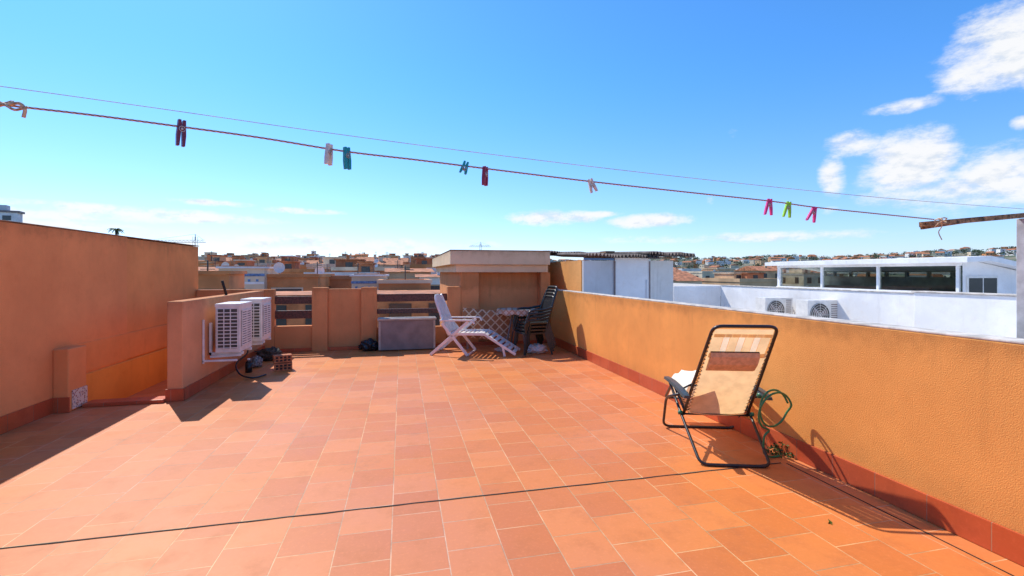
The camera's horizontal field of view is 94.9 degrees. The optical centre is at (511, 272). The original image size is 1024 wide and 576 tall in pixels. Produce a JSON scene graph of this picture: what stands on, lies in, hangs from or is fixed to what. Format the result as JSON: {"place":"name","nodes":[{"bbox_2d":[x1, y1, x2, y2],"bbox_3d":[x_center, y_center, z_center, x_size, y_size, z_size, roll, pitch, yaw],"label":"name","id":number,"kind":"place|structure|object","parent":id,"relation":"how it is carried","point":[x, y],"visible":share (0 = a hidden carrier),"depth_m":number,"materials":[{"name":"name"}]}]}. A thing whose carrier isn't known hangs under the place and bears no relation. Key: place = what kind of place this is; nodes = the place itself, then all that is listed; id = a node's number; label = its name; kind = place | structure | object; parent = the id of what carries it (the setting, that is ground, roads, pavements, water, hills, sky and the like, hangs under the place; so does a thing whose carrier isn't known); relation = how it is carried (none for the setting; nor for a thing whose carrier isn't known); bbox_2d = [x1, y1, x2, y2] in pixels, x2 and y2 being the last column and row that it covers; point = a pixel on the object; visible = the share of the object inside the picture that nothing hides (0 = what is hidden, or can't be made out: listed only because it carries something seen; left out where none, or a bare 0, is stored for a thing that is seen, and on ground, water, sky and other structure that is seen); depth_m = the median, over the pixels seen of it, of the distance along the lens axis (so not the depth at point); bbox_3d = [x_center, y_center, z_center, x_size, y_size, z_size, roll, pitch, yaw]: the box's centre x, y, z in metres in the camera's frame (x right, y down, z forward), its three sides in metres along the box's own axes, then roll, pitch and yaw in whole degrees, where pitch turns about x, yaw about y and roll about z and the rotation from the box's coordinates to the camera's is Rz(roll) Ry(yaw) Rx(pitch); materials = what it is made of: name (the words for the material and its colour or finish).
{"place":"outdoors","nodes":[
{"label":"outdoors","id":0,"kind":"place"},
{"bbox_2d":[0,205,24,222],"bbox_3d":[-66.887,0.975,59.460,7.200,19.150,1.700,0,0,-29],"label":"white apartment block","id":1,"kind":"structure","parent":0,"point":[7,213],"depth_m":60.12,"materials":[{"name":"white paint"}]},
{"bbox_2d":[276,290,439,326],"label":"terracotta row house","id":2,"kind":"structure","parent":0,"point":[380,305],"depth_m":19.42,"materials":[{"name":"tile"}]},
{"bbox_2d":[350,274,388,289],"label":"rendered roof tower","id":3,"kind":"structure","parent":0,"point":[358,281],"depth_m":26.97,"materials":[{"name":"paint"}]},
{"bbox_2d":[0,343,1023,575],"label":"terrace floor","id":4,"kind":"structure","parent":0,"point":[312,432],"depth_m":3.39,"materials":[{"name":"tile"}]},
{"bbox_2d":[53,345,85,410],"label":"wall pier","id":5,"kind":"structure","parent":4,"relation":"on","point":[69,369],"depth_m":5.22,"materials":[{"name":"orange paint"}]},
{"bbox_2d":[72,385,86,408],"bbox_3d":[-4.943,1.425,5.378,0.010,0.210,0.250,0,0,-13],"label":"decorative azulejo tile","id":6,"kind":"object","parent":5,"relation":"attached to","point":[79,396],"visible":0.86,"depth_m":5.37,"materials":[{"name":"white tile"}]},
{"bbox_2d":[82,396,165,407],"bbox_3d":[-4.544,1.528,5.564,0.815,0.045,0.190,0,0,-13],"label":"stair threshold","id":7,"kind":"object","parent":4,"relation":"on","point":[126,401],"visible":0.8,"depth_m":5.52,"materials":[{"name":"tile"}]},
{"bbox_2d":[245,358,251,372],"bbox_3d":[-4.085,1.442,7.295,0.100,0.215,0.098,0,0,-13],"label":"plastic bottle","id":8,"kind":"object","parent":4,"relation":"on","point":[248,365],"visible":1,"depth_m":7.26,"materials":[{"name":"black plastic"}]},
{"bbox_2d":[235,350,266,378],"bbox_3d":[-3.891,1.270,6.951,0.389,0.549,0.260,0,0,11],"label":"drain hose","id":9,"kind":"object","parent":4,"relation":"on","point":[239,373],"visible":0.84,"depth_m":6.91,"materials":[{"name":"black plastic"}]},
{"bbox_2d":[250,355,262,367],"bbox_3d":[-4.204,1.450,7.704,0.224,0.200,0.270,0,0,-13],"label":"rubbish bag","id":10,"kind":"object","parent":4,"relation":"on","point":[256,360],"visible":0.79,"depth_m":7.64,"materials":[{"name":"grey plastic"}]},
{"bbox_2d":[254,346,282,360],"bbox_3d":[-4.296,1.430,8.298,0.474,0.240,0.377,0,0,-13],"label":"dry plant debris","id":11,"kind":"object","parent":4,"relation":"on","point":[266,354],"visible":0.74,"depth_m":8.20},
{"bbox_2d":[273,353,291,370],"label":"stacked bricks","id":12,"kind":"object","parent":4,"relation":"on","point":[282,362],"visible":1,"depth_m":7.42,"materials":[{"name":"brick"}]},
{"bbox_2d":[360,338,378,351],"bbox_3d":[-2.811,1.427,9.296,0.379,0.246,0.309,0,0,-13],"label":"black bag","id":13,"kind":"object","parent":4,"relation":"on","point":[370,344],"visible":1,"depth_m":9.22,"materials":[{"name":"plastic"}]},
{"bbox_2d":[377,316,435,349],"bbox_3d":[-2.110,1.220,9.469,1.140,0.620,0.340,0,0,-13],"label":"storage chest","id":14,"kind":"object","parent":4,"relation":"on","point":[400,333],"visible":0.97,"depth_m":9.32,"materials":[{"name":"grey plastic"}]},
{"bbox_2d":[430,294,519,356],"bbox_3d":[-0.686,0.984,8.971,1.630,1.135,0.705,0,0,9],"label":"sun lounger","id":15,"kind":"object","parent":4,"relation":"on","point":[449,324],"visible":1,"depth_m":8.93,"materials":[{"name":"white plastic"}]},
{"bbox_2d":[462,308,509,348],"bbox_3d":[-0.520,1.135,9.559,0.966,0.830,0.151,0,0,-2],"label":"lattice panel","id":16,"kind":"object","parent":4,"relation":"on","point":[492,320],"visible":0.71,"depth_m":9.55,"materials":[{"name":"white wood"}]},
{"bbox_2d":[494,347,512,351],"bbox_3d":[-0.171,1.501,9.193,0.372,0.098,0.224,0,0,-13],"label":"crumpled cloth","id":17,"kind":"object","parent":4,"relation":"on","point":[498,349],"visible":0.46,"depth_m":9.14,"materials":[{"name":"white fabric"}]},
{"bbox_2d":[0,337,1023,566],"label":"tile skirting","id":18,"kind":"object","parent":4,"relation":"on","point":[1002,541],"visible":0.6,"depth_m":3.65,"materials":[{"name":"tile"}]},
{"bbox_2d":[496,307,537,344],"bbox_3d":[0.116,1.142,9.416,0.880,0.824,0.717,0,0,0],"label":"garden table","id":19,"kind":"object","parent":4,"relation":"on","point":[511,312],"visible":0.54,"depth_m":9.21,"materials":[{"name":"white plastic"}]},
{"bbox_2d":[513,286,557,355],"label":"stacked garden chairs","id":20,"kind":"object","parent":4,"relation":"on","point":[539,326],"visible":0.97,"depth_m":8.86,"materials":[{"name":"black plastic"}]},
{"bbox_2d":[527,343,548,353],"bbox_3d":[0.482,1.453,8.988,0.436,0.193,0.323,0,0,-13],"label":"crumpled cloth bag","id":21,"kind":"object","parent":4,"relation":"on","point":[538,348],"visible":0.92,"depth_m":8.91,"materials":[{"name":"white fabric"}]},
{"bbox_2d":[662,324,777,467],"bbox_3d":[1.823,0.971,4.252,0.759,1.156,1.480,0,0,5],"label":"folding recliner chair","id":22,"kind":"object","parent":4,"relation":"on","point":[726,385],"visible":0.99,"depth_m":3.90,"materials":[{"name":"beige fabric"}]},
{"bbox_2d":[758,389,791,457],"bbox_3d":[2.141,1.256,3.865,0.327,0.586,0.119,0,0,-13],"label":"garden hose","id":23,"kind":"object","parent":4,"relation":"on","point":[784,395],"visible":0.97,"depth_m":3.85,"materials":[{"name":"rubber"}]},
{"bbox_2d":[766,441,794,458],"bbox_3d":[2.297,1.502,4.004,0.217,0.126,0.228,0,0,-13],"label":"weed plant","id":24,"kind":"object","parent":4,"relation":"on","point":[776,448],"visible":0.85,"depth_m":3.99,"materials":[{"name":"green plant"}]},
{"bbox_2d":[0,0,1023,260],"label":"sky","id":25,"kind":"structure","parent":0,"point":[920,100],"materials":[{"name":"blue"}]},
{"bbox_2d":[649,251,1015,276],"bbox_3d":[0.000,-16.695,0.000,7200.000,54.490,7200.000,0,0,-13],"label":"ground","id":26,"kind":"structure","parent":0,"point":[1012,257],"depth_m":667.11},
{"bbox_2d":[107,228,124,234],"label":"palm tree","id":27,"kind":"object","parent":26,"relation":"on","point":[117,230],"visible":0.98,"depth_m":119.88,"materials":[{"name":"green plant"}]},
{"bbox_2d":[154,234,205,246],"bbox_3d":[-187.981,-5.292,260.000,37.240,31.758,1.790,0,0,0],"label":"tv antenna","id":28,"kind":"object","parent":26,"relation":"on","point":[197,242],"visible":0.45,"depth_m":259.94,"materials":[{"name":"metal"}]},
{"bbox_2d":[198,252,216,259],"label":"townhouse","id":29,"kind":"structure","parent":26,"relation":"on","point":[205,255],"depth_m":136.82,"materials":[{"name":"paint"}]},
{"bbox_2d":[198,257,228,270],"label":"townhouse","id":30,"kind":"structure","parent":26,"relation":"on","point":[223,263],"depth_m":40.08,"materials":[{"name":"paint"}]},
{"bbox_2d":[198,251,234,266],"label":"townhouse","id":31,"kind":"structure","parent":26,"relation":"on","point":[221,258],"depth_m":60.80,"materials":[{"name":"concrete"}]},
{"bbox_2d":[198,260,246,289],"bbox_3d":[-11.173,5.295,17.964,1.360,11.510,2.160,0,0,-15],"label":"townhouse","id":32,"kind":"structure","parent":26,"relation":"on","point":[209,280],"depth_m":17.09,"materials":[{"name":"paint"}]},
{"bbox_2d":[229,255,243,260],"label":"townhouse","id":33,"kind":"structure","parent":26,"relation":"on","point":[237,257],"depth_m":85.41,"materials":[{"name":"paint"}]},
{"bbox_2d":[233,260,259,265],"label":"townhouse","id":34,"kind":"structure","parent":26,"relation":"on","point":[244,262],"depth_m":52.14,"materials":[{"name":"paint"}]},
{"bbox_2d":[216,266,278,288],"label":"rendered roof tower","id":35,"kind":"structure","parent":26,"relation":"on","point":[255,277],"depth_m":25.14,"materials":[{"name":"paint"}]},
{"bbox_2d":[244,252,260,259],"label":"townhouse","id":36,"kind":"structure","parent":26,"relation":"on","point":[247,257],"depth_m":169.63,"materials":[{"name":"white paint"}]},
{"bbox_2d":[254,257,273,265],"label":"townhouse","id":37,"kind":"structure","parent":26,"relation":"on","point":[265,261],"depth_m":67.92,"materials":[{"name":"white paint"}]},
{"bbox_2d":[258,252,272,257],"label":"townhouse","id":38,"kind":"structure","parent":26,"relation":"on","point":[263,254],"depth_m":136.50,"materials":[{"name":"paint"}]},
{"bbox_2d":[271,256,309,268],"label":"townhouse","id":39,"kind":"structure","parent":26,"relation":"on","point":[293,258],"depth_m":65.04,"materials":[{"name":"concrete"}]},
{"bbox_2d":[267,262,334,290],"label":"townhouse","id":40,"kind":"structure","parent":26,"relation":"on","point":[292,282],"depth_m":26.11,"materials":[{"name":"paint"}]},
{"bbox_2d":[296,255,309,259],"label":"townhouse","id":41,"kind":"structure","parent":26,"relation":"on","point":[305,257],"depth_m":168.53,"materials":[{"name":"paint"}]},
{"bbox_2d":[280,261,331,273],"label":"townhouse","id":42,"kind":"structure","parent":26,"relation":"on","point":[292,267],"depth_m":53.24,"materials":[{"name":"concrete"}]},
{"bbox_2d":[307,257,317,259],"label":"townhouse","id":43,"kind":"structure","parent":26,"relation":"on","point":[312,258],"depth_m":106.29,"materials":[{"name":"concrete"}]},
{"bbox_2d":[307,254,330,263],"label":"townhouse","id":44,"kind":"structure","parent":26,"relation":"on","point":[313,261],"depth_m":84.98,"materials":[{"name":"paint"}]},
{"bbox_2d":[306,255,345,268],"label":"townhouse","id":45,"kind":"structure","parent":26,"relation":"on","point":[329,262],"depth_m":63.26,"materials":[{"name":"paint"}]},
{"bbox_2d":[315,264,361,288],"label":"townhouse","id":46,"kind":"structure","parent":26,"relation":"on","point":[340,281],"depth_m":30.05,"materials":[{"name":"paint"}]},
{"bbox_2d":[304,263,379,274],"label":"townhouse","id":47,"kind":"structure","parent":26,"relation":"on","point":[367,268],"depth_m":40.22,"materials":[{"name":"concrete"}]},
{"bbox_2d":[355,252,368,256],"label":"townhouse","id":48,"kind":"structure","parent":26,"relation":"on","point":[361,255],"depth_m":201.07,"materials":[{"name":"paint"}]},
{"bbox_2d":[331,259,394,273],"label":"townhouse","id":49,"kind":"structure","parent":26,"relation":"on","point":[345,265],"depth_m":47.96,"materials":[{"name":"ceramic"}]},
{"bbox_2d":[356,252,378,259],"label":"townhouse","id":50,"kind":"structure","parent":26,"relation":"on","point":[371,258],"depth_m":104.46,"materials":[{"name":"paint"}]},
{"bbox_2d":[366,256,402,267],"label":"townhouse","id":51,"kind":"structure","parent":26,"relation":"on","point":[380,262],"depth_m":63.73,"materials":[{"name":"paint"}]},
{"bbox_2d":[388,253,398,257],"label":"townhouse","id":52,"kind":"structure","parent":26,"relation":"on","point":[392,255],"depth_m":166.75,"materials":[{"name":"paint"}]},
{"bbox_2d":[383,256,408,266],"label":"townhouse","id":53,"kind":"structure","parent":26,"relation":"on","point":[404,259],"depth_m":111.33,"materials":[{"name":"paint"}]},
{"bbox_2d":[377,265,431,289],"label":"townhouse","id":54,"kind":"structure","parent":26,"relation":"on","point":[404,284],"depth_m":24.02,"materials":[{"name":"beige paint"}]},
{"bbox_2d":[403,253,411,261],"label":"townhouse","id":55,"kind":"structure","parent":26,"relation":"on","point":[406,255],"depth_m":203.44,"materials":[{"name":"paint"}]},
{"bbox_2d":[384,260,433,278],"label":"townhouse","id":56,"kind":"structure","parent":26,"relation":"on","point":[395,273],"depth_m":38.69,"materials":[{"name":"tile"}]},
{"bbox_2d":[410,252,425,263],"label":"townhouse","id":57,"kind":"structure","parent":26,"relation":"on","point":[413,260],"depth_m":129.18,"materials":[{"name":"ceramic"}]},
{"bbox_2d":[403,258,435,267],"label":"townhouse","id":58,"kind":"structure","parent":26,"relation":"on","point":[423,262],"depth_m":63.21,"materials":[{"name":"brick"}]},
{"bbox_2d":[415,272,439,289],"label":"townhouse","id":59,"kind":"structure","parent":26,"relation":"on","point":[435,283],"depth_m":33.99,"materials":[{"name":"paint"}]},
{"bbox_2d":[470,242,489,249],"bbox_3d":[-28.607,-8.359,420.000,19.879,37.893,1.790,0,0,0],"label":"antenna","id":60,"kind":"object","parent":26,"relation":"on","point":[481,245],"visible":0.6,"depth_m":419.91,"materials":[{"name":"metal"}]},
{"bbox_2d":[301,247,1015,290],"bbox_3d":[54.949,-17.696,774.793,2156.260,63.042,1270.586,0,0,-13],"label":"distant town","id":61,"kind":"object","parent":26,"relation":"on","point":[755,260],"visible":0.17,"depth_m":693.70,"materials":[{"name":"tile"}]},
{"bbox_2d":[674,267,700,270],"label":"townhouse","id":62,"kind":"structure","parent":26,"relation":"on","point":[683,268],"depth_m":170.44,"materials":[{"name":"concrete"}]},
{"bbox_2d":[673,268,704,283],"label":"townhouse","id":63,"kind":"structure","parent":26,"relation":"on","point":[683,277],"depth_m":61.09,"materials":[{"name":"tile"}]},
{"bbox_2d":[673,283,719,285],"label":"grey flat roofed building","id":64,"kind":"structure","parent":26,"relation":"on","point":[679,284],"depth_m":25.11,"materials":[{"name":"white paint"}]},
{"bbox_2d":[686,267,733,277],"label":"townhouse","id":65,"kind":"structure","parent":26,"relation":"on","point":[705,274],"depth_m":109.72,"materials":[{"name":"concrete"}]},
{"bbox_2d":[702,267,735,271],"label":"townhouse","id":66,"kind":"structure","parent":26,"relation":"on","point":[722,269],"depth_m":170.55,"materials":[{"name":"tile"}]},
{"bbox_2d":[701,272,783,286],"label":"townhouse","id":67,"kind":"structure","parent":26,"relation":"on","point":[743,278],"depth_m":61.41,"materials":[{"name":"paint"}]},
{"bbox_2d":[734,264,783,277],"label":"townhouse","id":68,"kind":"structure","parent":26,"relation":"on","point":[771,271],"depth_m":111.09,"materials":[{"name":"tile"}]},
{"bbox_2d":[774,266,788,272],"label":"townhouse","id":69,"kind":"structure","parent":26,"relation":"on","point":[786,270],"depth_m":170.71,"materials":[{"name":"concrete"}]},
{"bbox_2d":[550,246,1015,285],"bbox_3d":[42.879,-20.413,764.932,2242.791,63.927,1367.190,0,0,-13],"label":"distant trees","id":70,"kind":"object","parent":26,"relation":"on","point":[740,263],"visible":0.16,"depth_m":761.40,"materials":[{"name":"green plant"}]},
{"bbox_2d":[783,268,819,286],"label":"townhouse","id":71,"kind":"structure","parent":26,"relation":"on","point":[798,277],"depth_m":110.74,"materials":[{"name":"paint"}]},
{"bbox_2d":[673,285,1015,337],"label":"white neighbour terrace","id":72,"kind":"structure","parent":26,"relation":"on","point":[994,314],"depth_m":8.62,"materials":[{"name":"white paint"}]},
{"bbox_2d":[545,250,695,324],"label":"garden shed","id":73,"kind":"structure","parent":72,"relation":"on","point":[639,274],"depth_m":9.81,"materials":[{"name":"white metal"}]},
{"bbox_2d":[756,297,795,313],"bbox_3d":[6.126,1.090,10.841,0.915,1.020,0.320,0,0,-13],"label":"outdoor condenser","id":74,"kind":"object","parent":72,"relation":"on","point":[778,304],"visible":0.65,"depth_m":10.70,"materials":[{"name":"white metal"}]},
{"bbox_2d":[796,299,836,318],"bbox_3d":[6.540,1.111,9.946,0.963,1.058,0.320,0,0,-13],"label":"outdoor condenser","id":75,"kind":"object","parent":72,"relation":"on","point":[826,308],"visible":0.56,"depth_m":9.79,"materials":[{"name":"white metal"}]},
{"bbox_2d":[765,256,1015,293],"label":"glazed pavilion","id":76,"kind":"structure","parent":72,"relation":"on","point":[987,274],"depth_m":14.22,"materials":[{"name":"white glass"}]},
{"bbox_2d":[1016,218,1023,338],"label":"metal post","id":77,"kind":"object","parent":72,"relation":"on","point":[1019,278],"visible":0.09,"depth_m":2.71,"materials":[{"name":"white metal"}]},
{"bbox_2d":[919,213,1023,229],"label":"wooden line arm","id":78,"kind":"object","parent":77,"relation":"attached to","point":[927,224],"visible":0.98,"depth_m":2.57},
{"bbox_2d":[0,86,1020,239],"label":"clothesline","id":79,"kind":"object","parent":78,"relation":"attached to","point":[10,104],"visible":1,"depth_m":1.71,"materials":[{"name":"plastic"}]},
{"bbox_2d":[175,119,185,146],"bbox_3d":[-0.985,-0.415,1.400,0.018,0.078,0.024,0,-3,38],"label":"clothes peg","id":80,"kind":"object","parent":79,"relation":"attached to","point":[181,130],"visible":1,"depth_m":1.40,"materials":[{"name":"plastic"}]},
{"bbox_2d":[324,143,332,165],"bbox_3d":[-0.595,-0.383,1.527,0.018,0.068,0.025,0,-5,21],"label":"clothes peg","id":81,"kind":"object","parent":79,"relation":"attached to","point":[328,157],"visible":1,"depth_m":1.52,"materials":[{"name":"beige plastic"}]},
{"bbox_2d":[343,147,350,169],"bbox_3d":[-0.542,-0.375,1.546,0.018,0.072,0.024,0,3,38],"label":"clothes peg","id":82,"kind":"object","parent":79,"relation":"attached to","point":[346,160],"visible":1,"depth_m":1.54,"materials":[{"name":"teal plastic"}]},
{"bbox_2d":[459,160,468,174],"bbox_3d":[-0.169,-0.372,1.668,0.027,0.044,0.018,18,-5,-16],"label":"clothes peg","id":83,"kind":"object","parent":79,"relation":"attached to","point":[465,169],"visible":1,"depth_m":1.66,"materials":[{"name":"teal plastic"}]},
{"bbox_2d":[482,166,487,185],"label":"clothes peg","id":84,"kind":"object","parent":79,"relation":"attached to","point":[484,176],"visible":1,"depth_m":1.68,"materials":[{"name":"red plastic"}]},
{"bbox_2d":[588,178,597,193],"bbox_3d":[0.310,-0.337,1.824,0.029,0.054,0.018,-20,2,-5],"label":"clothes peg","id":85,"kind":"object","parent":79,"relation":"attached to","point":[591,184],"visible":1,"depth_m":1.82,"materials":[{"name":"white plastic"}]},
{"bbox_2d":[763,198,772,214],"bbox_3d":[1.147,-0.292,2.100,0.036,0.072,0.018,6,0,0],"label":"clothes peg","id":86,"kind":"object","parent":79,"relation":"attached to","point":[769,204],"visible":1,"depth_m":2.09,"materials":[{"name":"pink plastic"}]},
{"bbox_2d":[782,201,791,217],"bbox_3d":[1.251,-0.285,2.134,0.036,0.072,0.018,9,0,0],"label":"clothes peg","id":87,"kind":"object","parent":79,"relation":"attached to","point":[787,206],"visible":1,"depth_m":2.13,"materials":[{"name":"green plastic"}]},
{"bbox_2d":[805,206,816,222],"bbox_3d":[1.395,-0.270,2.182,0.043,0.070,0.018,17,0,0],"label":"clothes peg","id":88,"kind":"object","parent":79,"relation":"attached to","point":[813,210],"visible":1,"depth_m":2.18,"materials":[{"name":"pink plastic"}]},
{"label":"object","id":89,"kind":"object","parent":26,"relation":"on","visible":0},
{"bbox_2d":[0,220,197,416],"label":"tall stucco wall","id":90,"kind":"structure","parent":89,"relation":"on","point":[104,298],"depth_m":5.75,"materials":[{"name":"orange paint"}]},
{"bbox_2d":[127,379,166,397],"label":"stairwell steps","id":91,"kind":"structure","parent":89,"relation":"on","point":[157,389],"depth_m":6.83,"materials":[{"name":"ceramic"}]},
{"bbox_2d":[167,291,263,388],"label":"stucco wall","id":92,"kind":"structure","parent":89,"relation":"on","point":[186,367],"depth_m":5.93,"materials":[{"name":"paint"}]},
{"bbox_2d":[202,320,237,363],"bbox_3d":[-3.894,0.920,6.271,0.415,0.580,0.030,0,0,-13],"label":"mounting bracket","id":93,"kind":"object","parent":92,"relation":"attached to","point":[203,344],"visible":1,"depth_m":6.23,"materials":[{"name":"white plastic"}]},
{"bbox_2d":[221,280,227,294],"bbox_3d":[-4.466,0.240,7.298,0.040,0.231,0.102,0,0,25],"label":"vent pipe","id":94,"kind":"object","parent":92,"relation":"on","point":[224,287],"visible":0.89,"depth_m":7.28,"materials":[{"name":"black metal"}]},
{"bbox_2d":[209,301,251,357],"bbox_3d":[-3.968,0.796,6.643,0.420,0.737,0.544,0,0,-13],"label":"air conditioner","id":95,"kind":"object","parent":92,"relation":"attached to","point":[233,328],"visible":1,"depth_m":6.42,"materials":[{"name":"white metal"}]},
{"bbox_2d":[240,297,270,344],"bbox_3d":[-4.177,0.786,7.601,0.420,0.737,0.544,0,0,-13],"label":"air conditioner","id":96,"kind":"object","parent":92,"relation":"attached to","point":[261,320],"visible":0.69,"depth_m":7.41,"materials":[{"name":"white metal"}]},
{"bbox_2d":[196,286,460,350],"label":"parapet wall","id":97,"kind":"structure","parent":89,"relation":"on","point":[343,317],"depth_m":9.38,"materials":[{"name":"brown paint"}]},
{"bbox_2d":[275,293,446,318],"bbox_3d":[-2.997,0.677,9.548,3.328,0.465,0.060,0,0,-13],"label":"wooden railing","id":98,"kind":"object","parent":97,"relation":"on","point":[295,314],"visible":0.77,"depth_m":9.61,"materials":[{"name":"brown wood"}]},
{"bbox_2d":[432,250,549,342],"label":"stairwell house","id":99,"kind":"structure","parent":89,"relation":"on","point":[494,280],"depth_m":10.25,"materials":[{"name":"brown paint"}]},
{"bbox_2d":[551,289,1023,534],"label":"parapet wall","id":100,"kind":"structure","parent":89,"relation":"on","point":[937,413],"depth_m":3.26,"materials":[{"name":"orange paint"}]}
]}

